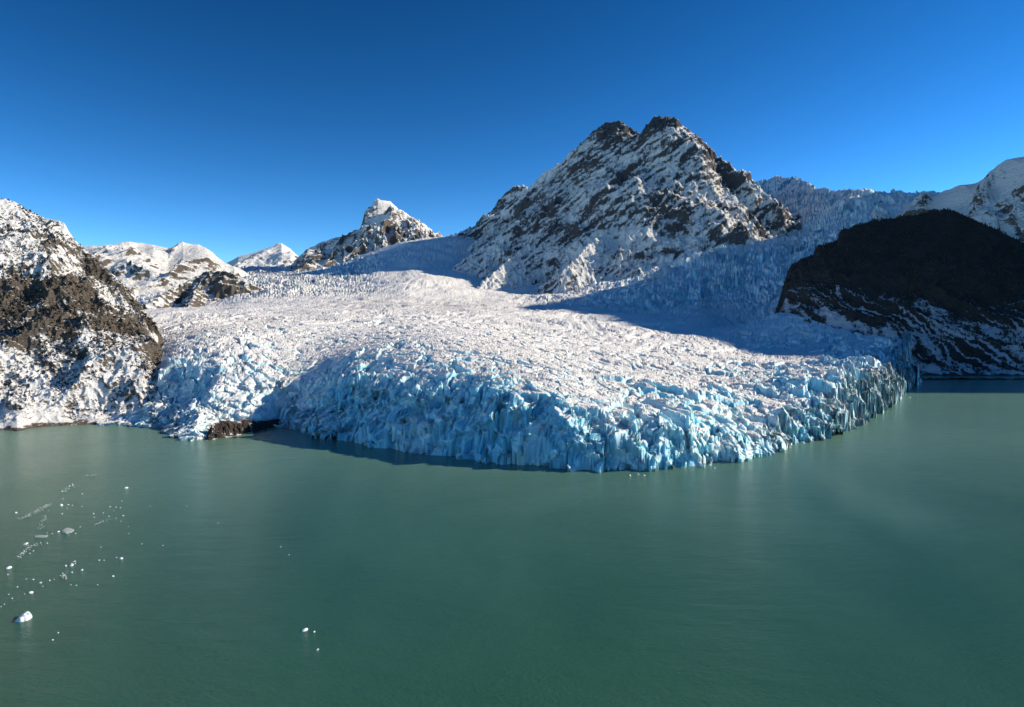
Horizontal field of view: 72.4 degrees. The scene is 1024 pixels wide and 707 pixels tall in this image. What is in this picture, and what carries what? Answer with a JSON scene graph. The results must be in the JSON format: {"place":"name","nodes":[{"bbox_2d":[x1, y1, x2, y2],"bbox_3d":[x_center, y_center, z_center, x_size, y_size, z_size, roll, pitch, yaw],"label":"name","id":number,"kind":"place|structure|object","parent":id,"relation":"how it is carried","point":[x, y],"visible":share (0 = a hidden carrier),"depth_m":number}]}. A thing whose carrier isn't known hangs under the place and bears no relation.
{"place":"outdoors","nodes":[
{"label":"outdoors","id":0,"kind":"place"},
{"bbox_2d":[0,198,162,430],"bbox_3d":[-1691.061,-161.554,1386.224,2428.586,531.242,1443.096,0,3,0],"label":"shore mountain","id":1,"kind":"structure","parent":0,"point":[67,259],"depth_m":1153.79},
{"bbox_2d":[0,198,162,420],"bbox_3d":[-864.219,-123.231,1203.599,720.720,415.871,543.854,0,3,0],"label":"shrubbery","id":2,"kind":"object","parent":1,"relation":"on","point":[4,316],"visible":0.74,"depth_m":1206.81},
{"bbox_2d":[83,242,248,296],"bbox_3d":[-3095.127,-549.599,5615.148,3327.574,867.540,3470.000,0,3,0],"label":"snowfield mountain","id":3,"kind":"structure","parent":0,"point":[136,269],"depth_m":5639.85},
{"bbox_2d":[142,270,263,308],"bbox_3d":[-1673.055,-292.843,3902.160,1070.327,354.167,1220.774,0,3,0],"label":"dark hill","id":4,"kind":"structure","parent":0,"point":[202,288],"depth_m":3819.01},
{"bbox_2d":[227,243,297,266],"bbox_3d":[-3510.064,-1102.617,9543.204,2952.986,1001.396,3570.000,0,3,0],"label":"distant mountain","id":5,"kind":"structure","parent":0,"point":[279,254],"depth_m":9467.68},
{"bbox_2d":[289,198,448,272],"bbox_3d":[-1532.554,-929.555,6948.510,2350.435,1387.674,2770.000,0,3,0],"label":"pyramid mountain","id":6,"kind":"structure","parent":0,"point":[385,223],"depth_m":6859.71},
{"bbox_2d":[0,375,1023,706],"bbox_3d":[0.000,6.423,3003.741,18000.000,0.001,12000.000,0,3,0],"label":"water","id":7,"kind":"structure","parent":0,"point":[878,561],"depth_m":416.32},
{"bbox_2d":[15,611,31,621],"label":"ice floe","id":8,"kind":"object","parent":7,"relation":"on","point":[25,616],"visible":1,"depth_m":350.06},
{"bbox_2d":[34,535,47,537],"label":"slush mat","id":9,"kind":"object","parent":7,"relation":"on","point":[40,536],"visible":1,"depth_m":484.60},
{"bbox_2d":[62,528,73,533],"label":"slush mat","id":10,"kind":"object","parent":7,"relation":"on","point":[67,530],"visible":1,"depth_m":496.73},
{"bbox_2d":[205,419,279,439],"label":"rock outcrop","id":11,"kind":"object","parent":7,"relation":"in","point":[223,429],"visible":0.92,"depth_m":919.42},
{"bbox_2d":[15,402,898,578],"bbox_3d":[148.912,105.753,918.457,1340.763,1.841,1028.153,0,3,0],"label":"brash ice","id":12,"kind":"structure","parent":7,"relation":"on","point":[24,551],"depth_m":533.85},
{"bbox_2d":[0,0,1023,262],"label":"sky","id":13,"kind":"structure","parent":0,"point":[232,129]},
{"bbox_2d":[94,175,939,472],"bbox_3d":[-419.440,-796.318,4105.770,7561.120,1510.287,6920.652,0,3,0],"label":"glacier field","id":14,"kind":"structure","parent":0,"point":[700,359],"depth_m":1160.03},
{"bbox_2d":[447,115,801,293],"bbox_3d":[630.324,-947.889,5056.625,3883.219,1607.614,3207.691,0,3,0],"label":"twin summit mountain","id":15,"kind":"structure","parent":0,"point":[614,199],"depth_m":4638.83},
{"bbox_2d":[774,210,1023,379],"bbox_3d":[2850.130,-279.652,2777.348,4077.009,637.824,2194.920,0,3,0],"label":"forested hill","id":16,"kind":"structure","parent":0,"point":[918,328],"depth_m":2294.79},
{"bbox_2d":[774,208,1023,370],"bbox_3d":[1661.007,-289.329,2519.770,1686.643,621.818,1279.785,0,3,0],"label":"dark forest","id":17,"kind":"object","parent":16,"relation":"on","point":[877,222],"visible":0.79,"depth_m":2555.97},
{"bbox_2d":[870,157,1023,242],"bbox_3d":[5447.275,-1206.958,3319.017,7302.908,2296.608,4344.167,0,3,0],"label":"snow ridge mountain","id":18,"kind":"structure","parent":0,"point":[994,197],"depth_m":3805.72}
]}

